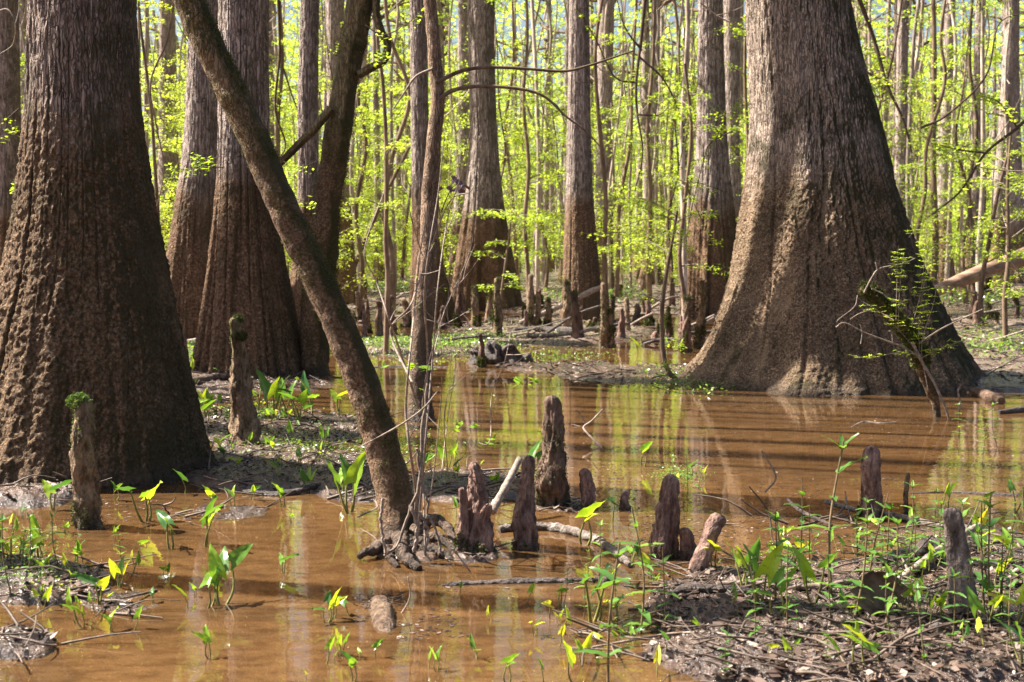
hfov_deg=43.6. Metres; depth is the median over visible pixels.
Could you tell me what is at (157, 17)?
forest tree
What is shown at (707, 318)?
fallen branch
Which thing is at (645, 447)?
arrow leaf plant
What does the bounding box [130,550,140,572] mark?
arrow leaf plant
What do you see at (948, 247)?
tree trunk
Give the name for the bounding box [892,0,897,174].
forest tree
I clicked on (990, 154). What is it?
young tree
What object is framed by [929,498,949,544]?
lance leaf plant
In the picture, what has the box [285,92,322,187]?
young tree
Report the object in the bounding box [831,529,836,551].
arrow leaf plant
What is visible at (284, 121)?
young tree
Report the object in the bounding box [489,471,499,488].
arrow leaf plant
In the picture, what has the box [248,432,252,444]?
arrow leaf plant
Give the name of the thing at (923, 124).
young tree
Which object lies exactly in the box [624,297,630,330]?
cypress knee
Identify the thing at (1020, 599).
arrow leaf plant
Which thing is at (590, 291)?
fallen branch
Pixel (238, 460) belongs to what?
arrow leaf plant
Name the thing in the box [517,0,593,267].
forest tree
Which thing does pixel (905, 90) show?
young tree
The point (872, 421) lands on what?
fallen branch
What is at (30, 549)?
lance leaf plant
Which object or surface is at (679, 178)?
young tree
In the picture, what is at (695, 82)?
forest tree
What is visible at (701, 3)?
branch
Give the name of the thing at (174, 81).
forest tree
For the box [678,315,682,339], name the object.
cypress knee
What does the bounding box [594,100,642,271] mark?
young tree
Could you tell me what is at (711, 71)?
tupelo tree
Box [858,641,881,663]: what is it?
arrow leaf plant
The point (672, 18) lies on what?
sky
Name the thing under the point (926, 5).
forest tree
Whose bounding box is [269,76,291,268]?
young tree
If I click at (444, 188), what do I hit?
young tree
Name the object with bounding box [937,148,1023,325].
sapling
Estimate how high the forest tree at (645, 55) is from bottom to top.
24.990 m
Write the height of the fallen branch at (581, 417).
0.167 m
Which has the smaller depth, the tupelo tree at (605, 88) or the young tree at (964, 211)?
the tupelo tree at (605, 88)
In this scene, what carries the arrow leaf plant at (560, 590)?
on the water
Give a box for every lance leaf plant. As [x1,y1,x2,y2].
[0,513,19,592]
[22,512,41,570]
[41,512,63,566]
[114,527,125,555]
[562,567,572,602]
[574,542,634,681]
[574,573,596,618]
[584,550,591,580]
[592,519,607,579]
[610,582,623,625]
[612,507,665,632]
[639,537,659,589]
[652,547,681,621]
[682,454,692,491]
[695,460,705,489]
[718,626,732,673]
[743,556,760,594]
[744,569,766,636]
[761,511,790,600]
[762,509,797,572]
[773,546,798,623]
[782,478,820,554]
[787,599,806,640]
[792,433,867,595]
[795,504,820,558]
[807,531,824,582]
[809,543,844,624]
[822,627,832,661]
[843,511,883,615]
[843,602,864,644]
[847,504,866,557]
[849,493,898,573]
[854,496,880,564]
[859,515,871,553]
[868,523,894,570]
[872,502,901,564]
[872,571,900,641]
[875,514,919,626]
[888,541,916,613]
[901,479,924,538]
[902,518,928,581]
[902,538,920,594]
[904,520,918,555]
[907,579,933,660]
[927,488,940,535]
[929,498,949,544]
[931,500,947,582]
[940,567,970,651]
[953,401,965,440]
[953,544,984,618]
[956,496,972,561]
[969,522,999,613]
[971,502,1007,609]
[972,495,1008,616]
[976,424,990,459]
[983,538,1017,617]
[985,402,998,447]
[986,535,1021,618]
[995,566,1023,645]
[1003,490,1023,583]
[1006,529,1016,562]
[1008,501,1020,537]
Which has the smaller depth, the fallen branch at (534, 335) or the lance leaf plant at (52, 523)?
the lance leaf plant at (52, 523)
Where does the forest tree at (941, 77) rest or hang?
on the ground at (22, 497)
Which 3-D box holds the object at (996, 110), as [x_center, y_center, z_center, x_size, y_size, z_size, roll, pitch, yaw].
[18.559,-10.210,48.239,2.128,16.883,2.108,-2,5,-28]
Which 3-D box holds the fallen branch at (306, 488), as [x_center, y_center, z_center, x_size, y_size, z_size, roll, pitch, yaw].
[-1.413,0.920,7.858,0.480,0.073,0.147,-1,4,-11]
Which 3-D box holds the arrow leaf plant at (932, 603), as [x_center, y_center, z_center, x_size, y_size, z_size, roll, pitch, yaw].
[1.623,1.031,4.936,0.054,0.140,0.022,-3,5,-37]
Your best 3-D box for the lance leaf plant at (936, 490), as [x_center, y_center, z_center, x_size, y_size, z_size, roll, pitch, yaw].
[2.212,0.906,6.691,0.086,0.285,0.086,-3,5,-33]
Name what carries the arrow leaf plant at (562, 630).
on the water
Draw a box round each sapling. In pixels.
[137,0,184,221]
[138,17,186,204]
[269,0,298,245]
[340,23,401,303]
[345,0,428,311]
[355,30,405,355]
[355,146,410,267]
[468,207,562,301]
[484,0,565,303]
[499,0,536,292]
[561,0,649,307]
[593,0,654,296]
[620,0,668,303]
[622,196,719,378]
[637,0,696,292]
[655,63,724,347]
[724,8,748,219]
[851,214,993,389]
[887,0,978,247]
[911,0,970,284]
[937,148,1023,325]
[945,0,996,296]
[969,127,1023,340]
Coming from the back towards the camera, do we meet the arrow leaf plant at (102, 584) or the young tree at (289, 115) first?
the young tree at (289, 115)
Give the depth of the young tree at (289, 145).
77.75 m
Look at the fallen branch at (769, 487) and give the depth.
7.27 m
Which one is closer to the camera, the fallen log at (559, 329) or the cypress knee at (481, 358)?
the cypress knee at (481, 358)
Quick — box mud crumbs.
[0,442,1023,681]
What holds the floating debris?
on the water
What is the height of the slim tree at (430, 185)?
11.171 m
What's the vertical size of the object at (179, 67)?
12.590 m
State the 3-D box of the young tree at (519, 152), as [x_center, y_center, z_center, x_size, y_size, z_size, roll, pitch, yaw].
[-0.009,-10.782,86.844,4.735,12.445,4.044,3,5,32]
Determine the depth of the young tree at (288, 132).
45.15 m
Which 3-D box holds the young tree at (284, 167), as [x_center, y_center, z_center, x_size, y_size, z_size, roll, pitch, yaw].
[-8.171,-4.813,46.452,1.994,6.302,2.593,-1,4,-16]
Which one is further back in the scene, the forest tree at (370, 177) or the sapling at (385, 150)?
the forest tree at (370, 177)
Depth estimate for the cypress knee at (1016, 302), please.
26.30 m
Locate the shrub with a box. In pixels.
[364,115,538,544]
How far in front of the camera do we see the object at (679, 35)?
37.90 m
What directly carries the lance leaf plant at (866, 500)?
on the ground at (22, 497)
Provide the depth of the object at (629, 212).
46.13 m
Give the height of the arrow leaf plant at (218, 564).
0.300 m
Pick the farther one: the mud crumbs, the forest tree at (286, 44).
the forest tree at (286, 44)
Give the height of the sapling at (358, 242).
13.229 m
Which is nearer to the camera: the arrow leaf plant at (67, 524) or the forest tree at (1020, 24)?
the arrow leaf plant at (67, 524)
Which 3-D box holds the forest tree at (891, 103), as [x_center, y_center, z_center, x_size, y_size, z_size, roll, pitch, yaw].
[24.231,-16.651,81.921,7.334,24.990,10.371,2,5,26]
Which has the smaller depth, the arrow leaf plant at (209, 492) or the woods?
the arrow leaf plant at (209, 492)
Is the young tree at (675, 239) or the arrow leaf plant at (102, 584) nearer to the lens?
the arrow leaf plant at (102, 584)
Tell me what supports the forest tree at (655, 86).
on the ground at (22, 497)
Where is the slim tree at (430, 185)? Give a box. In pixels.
[393,0,633,421]
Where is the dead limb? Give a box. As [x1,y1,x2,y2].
[836,258,982,417]
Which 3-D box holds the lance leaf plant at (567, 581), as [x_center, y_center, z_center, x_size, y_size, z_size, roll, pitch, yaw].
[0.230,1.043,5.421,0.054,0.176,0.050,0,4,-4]
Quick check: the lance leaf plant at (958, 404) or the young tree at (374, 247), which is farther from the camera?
the young tree at (374, 247)
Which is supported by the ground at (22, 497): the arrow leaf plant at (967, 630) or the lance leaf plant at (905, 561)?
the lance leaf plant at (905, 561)
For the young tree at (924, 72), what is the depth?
65.89 m
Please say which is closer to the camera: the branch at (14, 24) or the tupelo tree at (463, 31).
the branch at (14, 24)
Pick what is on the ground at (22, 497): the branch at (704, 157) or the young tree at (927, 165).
the young tree at (927, 165)
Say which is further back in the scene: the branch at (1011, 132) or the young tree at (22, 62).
the young tree at (22, 62)
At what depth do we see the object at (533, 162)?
74.08 m
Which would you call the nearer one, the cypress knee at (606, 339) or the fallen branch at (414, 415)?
the fallen branch at (414, 415)
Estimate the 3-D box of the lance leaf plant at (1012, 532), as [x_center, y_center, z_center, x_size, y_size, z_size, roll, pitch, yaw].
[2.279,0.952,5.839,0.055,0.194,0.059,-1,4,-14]
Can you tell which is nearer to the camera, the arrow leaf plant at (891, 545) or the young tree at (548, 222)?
the arrow leaf plant at (891, 545)
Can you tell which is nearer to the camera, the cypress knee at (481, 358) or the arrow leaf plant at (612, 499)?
the arrow leaf plant at (612, 499)
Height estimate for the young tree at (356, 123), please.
7.453 m
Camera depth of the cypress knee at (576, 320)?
20.47 m
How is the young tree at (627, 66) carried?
on the ground at (22, 497)
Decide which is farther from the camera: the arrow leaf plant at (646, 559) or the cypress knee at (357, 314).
the cypress knee at (357, 314)
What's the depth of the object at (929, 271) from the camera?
72.17 m
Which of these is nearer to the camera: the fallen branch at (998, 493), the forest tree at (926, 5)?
the fallen branch at (998, 493)
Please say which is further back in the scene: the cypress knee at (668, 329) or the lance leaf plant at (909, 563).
the cypress knee at (668, 329)
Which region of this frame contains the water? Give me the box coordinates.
[0,267,1023,681]
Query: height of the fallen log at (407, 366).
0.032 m
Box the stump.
[466,340,535,363]
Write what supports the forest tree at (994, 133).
on the ground at (22, 497)
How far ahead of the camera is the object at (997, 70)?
76.00 m
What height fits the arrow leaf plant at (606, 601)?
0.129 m
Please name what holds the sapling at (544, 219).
on the ground at (22, 497)
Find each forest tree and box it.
[19,0,27,122]
[137,0,158,34]
[137,6,158,79]
[137,7,179,180]
[137,8,175,26]
[154,52,186,67]
[156,34,188,108]
[175,15,299,59]
[269,0,274,145]
[271,0,275,140]
[277,1,345,157]
[319,2,389,272]
[323,0,326,130]
[366,1,403,257]
[367,0,429,268]
[368,0,430,263]
[368,33,455,271]
[370,0,455,275]
[370,0,457,138]
[371,0,408,280]
[380,0,457,64]
[406,1,499,213]
[450,1,509,100]
[467,23,469,145]
[496,0,547,272]
[509,0,564,271]
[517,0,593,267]
[519,0,640,40]
[545,4,617,113]
[547,0,628,154]
[555,0,626,4]
[556,0,679,272]
[557,0,568,281]
[557,10,678,119]
[616,0,696,270]
[620,3,697,271]
[636,0,672,278]
[638,0,694,283]
[662,0,744,141]
[666,0,748,180]
[696,0,744,190]
[851,0,879,70]
[852,0,893,38]
[852,2,928,47]
[860,0,928,138]
[861,0,943,157]
[872,0,997,226]
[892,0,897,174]
[921,0,996,267]
[930,0,955,282]
[956,0,1023,180]
[960,0,983,294]
[984,0,1017,289]
[985,7,1023,62]
[990,0,1023,32]
[994,28,1023,56]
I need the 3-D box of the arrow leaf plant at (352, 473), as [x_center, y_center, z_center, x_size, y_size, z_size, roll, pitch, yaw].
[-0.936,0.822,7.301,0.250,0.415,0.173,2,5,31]
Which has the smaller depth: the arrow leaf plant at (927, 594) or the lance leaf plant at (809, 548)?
the arrow leaf plant at (927, 594)
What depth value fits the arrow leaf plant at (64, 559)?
5.75 m
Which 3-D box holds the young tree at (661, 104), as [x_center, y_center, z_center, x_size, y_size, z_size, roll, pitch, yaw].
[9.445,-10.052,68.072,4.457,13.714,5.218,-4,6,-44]
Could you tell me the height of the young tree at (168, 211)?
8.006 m
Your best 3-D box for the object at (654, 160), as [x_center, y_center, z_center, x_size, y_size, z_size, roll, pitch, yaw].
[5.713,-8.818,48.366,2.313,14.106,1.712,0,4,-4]
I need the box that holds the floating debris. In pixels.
[23,332,1023,639]
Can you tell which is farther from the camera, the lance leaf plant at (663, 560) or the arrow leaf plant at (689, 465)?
the arrow leaf plant at (689, 465)
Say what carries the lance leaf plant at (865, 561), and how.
on the ground at (22, 497)
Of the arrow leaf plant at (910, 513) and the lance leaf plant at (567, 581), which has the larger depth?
the arrow leaf plant at (910, 513)
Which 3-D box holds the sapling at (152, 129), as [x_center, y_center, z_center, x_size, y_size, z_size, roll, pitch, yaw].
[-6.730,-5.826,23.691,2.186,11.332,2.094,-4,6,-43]
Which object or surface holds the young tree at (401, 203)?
on the ground at (22, 497)
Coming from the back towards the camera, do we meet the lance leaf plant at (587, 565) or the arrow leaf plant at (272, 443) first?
the arrow leaf plant at (272, 443)
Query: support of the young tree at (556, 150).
on the ground at (22, 497)
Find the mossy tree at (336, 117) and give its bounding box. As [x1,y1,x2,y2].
[279,0,391,375]
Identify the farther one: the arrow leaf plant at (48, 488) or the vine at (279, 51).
the vine at (279, 51)
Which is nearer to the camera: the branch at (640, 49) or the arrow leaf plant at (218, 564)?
the arrow leaf plant at (218, 564)
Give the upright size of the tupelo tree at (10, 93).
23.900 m
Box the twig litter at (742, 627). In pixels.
[0,281,1023,681]
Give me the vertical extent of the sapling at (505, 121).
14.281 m
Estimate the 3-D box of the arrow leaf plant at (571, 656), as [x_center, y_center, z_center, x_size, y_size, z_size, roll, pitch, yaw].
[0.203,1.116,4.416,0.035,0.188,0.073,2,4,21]
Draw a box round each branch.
[0,2,19,53]
[1,108,19,193]
[166,152,222,175]
[242,482,320,495]
[284,159,319,213]
[357,499,377,516]
[358,392,436,447]
[364,7,423,74]
[401,577,410,612]
[435,334,489,341]
[436,176,469,210]
[453,548,469,570]
[491,457,522,514]
[505,318,568,334]
[519,285,600,322]
[526,326,599,337]
[546,305,600,332]
[571,409,585,425]
[575,0,687,193]
[582,217,677,251]
[583,322,629,332]
[583,409,602,446]
[592,631,771,653]
[615,313,677,320]
[630,312,652,324]
[641,337,680,343]
[642,340,653,345]
[651,296,679,308]
[678,314,714,330]
[684,125,732,247]
[691,315,716,330]
[700,2,745,29]
[748,486,799,548]
[761,451,776,492]
[786,497,832,526]
[822,523,980,621]
[824,500,970,527]
[851,421,895,426]
[857,0,1023,159]
[908,491,1021,496]
[924,86,1023,226]
[951,305,1023,321]
[952,95,1023,280]
[957,385,961,415]
[962,330,1023,339]
[983,295,1023,307]
[987,326,1023,331]
[993,322,1023,328]
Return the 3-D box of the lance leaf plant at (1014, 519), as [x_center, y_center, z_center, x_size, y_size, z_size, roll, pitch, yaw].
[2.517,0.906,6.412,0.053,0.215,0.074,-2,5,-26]
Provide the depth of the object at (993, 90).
69.38 m
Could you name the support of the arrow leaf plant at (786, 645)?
on the ground at (22, 497)
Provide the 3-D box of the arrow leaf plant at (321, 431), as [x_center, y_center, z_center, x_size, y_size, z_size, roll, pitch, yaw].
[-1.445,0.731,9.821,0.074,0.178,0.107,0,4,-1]
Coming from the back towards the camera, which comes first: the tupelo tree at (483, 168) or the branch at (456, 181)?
the tupelo tree at (483, 168)
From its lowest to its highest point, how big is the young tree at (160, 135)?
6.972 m
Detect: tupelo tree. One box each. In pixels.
[0,0,21,265]
[0,0,216,490]
[158,0,176,251]
[166,0,217,338]
[191,0,301,378]
[290,0,319,323]
[325,0,357,304]
[409,0,454,323]
[447,0,467,288]
[450,0,523,310]
[559,0,600,321]
[594,0,614,291]
[677,0,985,396]
[678,0,736,317]
[723,0,741,224]
[894,0,908,207]
[997,0,1023,282]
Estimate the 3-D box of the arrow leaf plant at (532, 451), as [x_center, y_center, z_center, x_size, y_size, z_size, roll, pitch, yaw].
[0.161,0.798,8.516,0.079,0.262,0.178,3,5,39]
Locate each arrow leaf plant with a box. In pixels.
[0,523,32,559]
[0,542,9,559]
[9,513,18,535]
[19,537,25,558]
[20,529,47,564]
[23,542,35,565]
[28,534,43,556]
[29,526,42,557]
[30,513,41,535]
[32,585,51,610]
[34,553,51,575]
[39,583,45,596]
[42,479,71,510]
[61,601,84,627]
[62,553,67,573]
[63,521,69,532]
[66,587,78,618]
[70,548,85,563]
[71,573,109,604]
[73,538,85,561]
[73,601,80,622]
[88,590,95,610]
[100,606,118,631]
[109,556,130,587]
[111,481,122,499]
[116,480,162,521]
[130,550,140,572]
[134,605,142,629]
[138,539,149,549]
[148,587,153,602]
[156,508,174,548]
[159,562,169,578]
[172,584,187,606]
[173,469,187,492]
[189,583,196,595]
[190,357,193,369]
[190,623,211,658]
[198,387,207,406]
[199,393,213,415]
[199,495,224,545]
[199,571,221,607]
[200,399,215,421]
[202,485,215,504]
[206,388,221,414]
[208,542,253,605]
[212,434,231,444]
[217,444,226,460]
[224,484,235,505]
[227,456,243,467]
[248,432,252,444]
[250,485,261,499]
[252,389,261,412]
[256,369,289,418]
[263,434,274,448]
[265,408,276,420]
[266,438,275,454]
[269,460,280,475]
[272,483,284,506]
[275,377,295,416]
[278,388,307,421]
[279,552,298,572]
[281,408,291,420]
[287,420,295,440]
[295,371,318,413]
[295,448,301,466]
[300,466,317,492]
[302,404,313,415]
[311,589,339,622]
[317,441,322,457]
[319,426,328,442]
[322,452,365,512]
[324,636,334,663]
[329,388,347,412]
[332,595,346,617]
[334,626,351,655]
[338,596,348,615]
[339,467,345,491]
[339,650,357,681]
[371,638,383,657]
[424,453,434,471]
[428,647,432,668]
[429,644,442,671]
[436,442,457,468]
[453,457,462,474]
[453,464,459,477]
[453,496,457,515]
[467,633,481,658]
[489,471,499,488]
[500,653,519,681]
[527,582,534,602]
[528,440,541,474]
[529,617,542,635]
[537,658,543,681]
[541,600,553,618]
[553,609,563,623]
[557,583,568,604]
[558,624,564,645]
[563,640,575,681]
[564,605,571,634]
[571,632,591,662]
[575,501,603,544]
[579,563,630,622]
[592,632,602,646]
[603,594,627,621]
[606,497,619,519]
[611,627,625,641]
[626,540,643,562]
[629,624,644,643]
[637,551,652,574]
[638,441,651,465]
[654,645,660,675]
[658,629,668,651]
[686,460,697,474]
[690,616,700,624]
[702,540,723,568]
[725,537,760,585]
[731,581,737,603]
[735,543,782,605]
[751,561,801,615]
[766,643,779,653]
[768,543,785,550]
[777,523,793,538]
[781,635,800,656]
[782,537,791,556]
[783,546,806,564]
[792,545,837,603]
[793,535,806,555]
[821,632,840,660]
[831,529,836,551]
[836,535,844,557]
[837,624,872,667]
[838,588,859,616]
[855,619,859,637]
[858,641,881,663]
[885,538,895,551]
[885,563,926,606]
[903,579,915,609]
[908,508,914,523]
[911,584,925,613]
[913,575,923,593]
[920,559,925,577]
[924,591,930,610]
[926,549,932,572]
[928,542,945,567]
[930,591,938,621]
[935,589,947,619]
[944,481,958,506]
[960,621,969,642]
[966,585,1003,631]
[968,508,987,534]
[968,529,996,550]
[975,617,984,645]
[979,535,996,556]
[982,491,995,508]
[987,584,1023,625]
[991,528,1018,563]
[993,617,1023,662]
[994,557,1013,588]
[994,588,1008,609]
[1008,479,1023,511]
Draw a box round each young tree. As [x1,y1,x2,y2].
[20,47,24,112]
[141,53,157,182]
[141,60,171,240]
[141,81,171,252]
[150,47,187,243]
[152,87,184,177]
[160,67,186,249]
[160,68,186,185]
[160,82,185,220]
[160,85,185,243]
[269,5,365,261]
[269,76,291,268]
[269,84,287,254]
[273,65,296,145]
[274,123,297,274]
[276,23,320,273]
[280,106,297,272]
[283,0,383,241]
[283,81,297,183]
[285,4,387,291]
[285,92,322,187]
[296,45,397,270]
[318,129,393,279]
[351,35,405,241]
[351,159,411,284]
[352,184,383,261]
[353,89,399,287]
[354,39,409,273]
[356,40,410,274]
[356,94,409,259]
[360,1,457,279]
[370,9,457,268]
[372,196,411,277]
[391,115,411,264]
[392,55,468,261]
[396,142,452,269]
[397,54,456,233]
[399,44,457,264]
[401,174,411,267]
[408,120,455,257]
[428,80,457,267]
[440,115,457,259]
[440,145,455,267]
[441,38,548,274]
[444,1,552,273]
[449,89,536,260]
[498,92,536,246]
[498,115,557,275]
[499,71,544,258]
[502,92,563,271]
[505,59,567,289]
[509,45,610,271]
[522,150,559,264]
[528,113,595,252]
[542,93,676,282]
[558,1,646,256]
[591,23,666,262]
[592,128,628,264]
[593,35,638,260]
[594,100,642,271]
[596,29,741,305]
[613,124,656,256]
[623,64,677,268]
[624,148,686,271]
[624,194,672,268]
[625,76,696,252]
[638,13,696,252]
[658,27,696,216]
[660,100,696,272]
[673,104,696,262]
[673,130,695,260]
[702,18,748,275]
[740,116,746,185]
[743,74,748,173]
[855,0,945,229]
[856,20,888,120]
[862,41,954,269]
[877,37,957,263]
[878,102,894,164]
[882,20,958,256]
[889,48,968,253]
[901,0,1023,303]
[908,9,966,263]
[908,55,939,242]
[910,0,1023,256]
[912,74,964,266]
[918,47,996,270]
[918,151,967,261]
[931,67,1000,261]
[952,57,998,248]
[984,108,1023,213]
[988,145,1023,267]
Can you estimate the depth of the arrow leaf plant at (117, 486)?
7.65 m
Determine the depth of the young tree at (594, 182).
82.25 m
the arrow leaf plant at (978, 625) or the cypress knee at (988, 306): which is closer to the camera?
the arrow leaf plant at (978, 625)
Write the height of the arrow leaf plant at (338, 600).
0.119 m
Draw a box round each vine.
[149,2,174,205]
[274,0,296,156]
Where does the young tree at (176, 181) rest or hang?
on the ground at (22, 497)
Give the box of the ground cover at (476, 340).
[0,276,1023,602]
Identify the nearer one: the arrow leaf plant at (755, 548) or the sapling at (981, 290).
the arrow leaf plant at (755, 548)
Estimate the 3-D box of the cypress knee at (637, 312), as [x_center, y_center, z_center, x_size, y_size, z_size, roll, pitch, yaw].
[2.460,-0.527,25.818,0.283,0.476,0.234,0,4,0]
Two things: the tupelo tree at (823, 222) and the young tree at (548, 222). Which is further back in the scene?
the young tree at (548, 222)
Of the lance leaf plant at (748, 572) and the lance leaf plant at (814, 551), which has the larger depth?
the lance leaf plant at (814, 551)
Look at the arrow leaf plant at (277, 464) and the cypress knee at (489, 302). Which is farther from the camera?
the cypress knee at (489, 302)
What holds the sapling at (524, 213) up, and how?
on the ground at (22, 497)
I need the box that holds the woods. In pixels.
[140,0,1023,266]
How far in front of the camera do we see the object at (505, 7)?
62.80 m
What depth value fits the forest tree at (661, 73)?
86.12 m
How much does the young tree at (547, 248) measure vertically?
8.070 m
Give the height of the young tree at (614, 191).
6.024 m
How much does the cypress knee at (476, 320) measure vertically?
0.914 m
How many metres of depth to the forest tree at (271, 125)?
40.92 m
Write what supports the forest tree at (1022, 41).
on the ground at (22, 497)
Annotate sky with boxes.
[137,0,1023,252]
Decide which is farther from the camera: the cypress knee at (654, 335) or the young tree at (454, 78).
the young tree at (454, 78)
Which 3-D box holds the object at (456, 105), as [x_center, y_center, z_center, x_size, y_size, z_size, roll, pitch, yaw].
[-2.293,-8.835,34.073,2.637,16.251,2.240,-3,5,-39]
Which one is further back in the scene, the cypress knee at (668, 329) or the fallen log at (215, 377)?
the cypress knee at (668, 329)
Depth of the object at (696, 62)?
43.92 m
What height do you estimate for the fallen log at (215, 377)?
0.121 m
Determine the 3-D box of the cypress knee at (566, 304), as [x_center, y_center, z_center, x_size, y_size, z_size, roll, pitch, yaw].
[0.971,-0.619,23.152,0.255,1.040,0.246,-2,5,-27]
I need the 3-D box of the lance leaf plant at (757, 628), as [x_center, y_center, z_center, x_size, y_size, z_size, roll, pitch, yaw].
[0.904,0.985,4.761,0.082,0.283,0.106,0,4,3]
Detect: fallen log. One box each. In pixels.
[193,373,252,384]
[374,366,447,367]
[441,576,610,585]
[498,522,632,567]
[513,325,571,332]
[667,582,761,598]
[716,578,851,590]
[872,536,971,565]
[934,247,1023,295]
[971,387,1004,403]
[997,406,1023,413]
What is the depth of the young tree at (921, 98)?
55.18 m
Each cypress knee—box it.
[65,391,105,529]
[183,331,188,359]
[226,313,261,447]
[352,291,361,319]
[361,303,367,337]
[363,278,367,300]
[365,299,372,332]
[374,301,382,326]
[376,308,383,335]
[382,295,398,334]
[398,299,411,326]
[436,306,445,328]
[452,312,462,328]
[452,462,498,553]
[455,280,461,319]
[461,293,466,322]
[469,285,482,327]
[476,333,487,367]
[484,288,493,323]
[491,276,504,335]
[510,455,539,549]
[521,305,526,319]
[523,310,528,326]
[527,274,535,325]
[534,289,544,308]
[534,291,541,325]
[534,395,570,508]
[542,296,553,325]
[560,278,571,326]
[569,290,583,338]
[579,468,595,507]
[590,317,597,326]
[597,282,616,347]
[609,294,616,331]
[616,308,625,337]
[619,284,623,296]
[619,490,630,509]
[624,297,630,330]
[631,303,640,323]
[640,277,645,290]
[640,298,645,317]
[643,300,655,325]
[648,474,680,559]
[651,331,658,341]
[656,302,664,333]
[664,306,673,337]
[666,283,675,304]
[677,527,696,558]
[678,294,692,352]
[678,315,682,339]
[686,512,726,576]
[692,280,707,348]
[849,569,908,615]
[855,446,885,519]
[903,472,909,514]
[943,507,977,617]
[966,291,977,318]
[968,283,975,300]
[972,300,977,323]
[984,277,994,294]
[984,303,993,319]
[993,311,999,323]
[1012,295,1020,317]
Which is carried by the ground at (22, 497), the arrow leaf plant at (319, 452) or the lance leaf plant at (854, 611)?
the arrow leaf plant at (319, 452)
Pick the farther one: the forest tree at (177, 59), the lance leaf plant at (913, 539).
the forest tree at (177, 59)
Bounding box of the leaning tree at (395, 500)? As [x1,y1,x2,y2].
[172,0,455,570]
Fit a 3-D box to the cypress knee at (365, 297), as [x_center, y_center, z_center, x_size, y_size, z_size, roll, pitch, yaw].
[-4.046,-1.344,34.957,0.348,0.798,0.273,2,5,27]
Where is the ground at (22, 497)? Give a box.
[0,253,1023,681]
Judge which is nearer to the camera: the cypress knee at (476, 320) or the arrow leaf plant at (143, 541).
the arrow leaf plant at (143, 541)
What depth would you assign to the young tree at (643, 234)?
60.50 m
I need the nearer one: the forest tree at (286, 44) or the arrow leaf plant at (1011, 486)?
the arrow leaf plant at (1011, 486)
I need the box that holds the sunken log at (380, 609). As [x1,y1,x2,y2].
[346,590,409,631]
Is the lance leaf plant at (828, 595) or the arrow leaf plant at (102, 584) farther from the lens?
the arrow leaf plant at (102, 584)

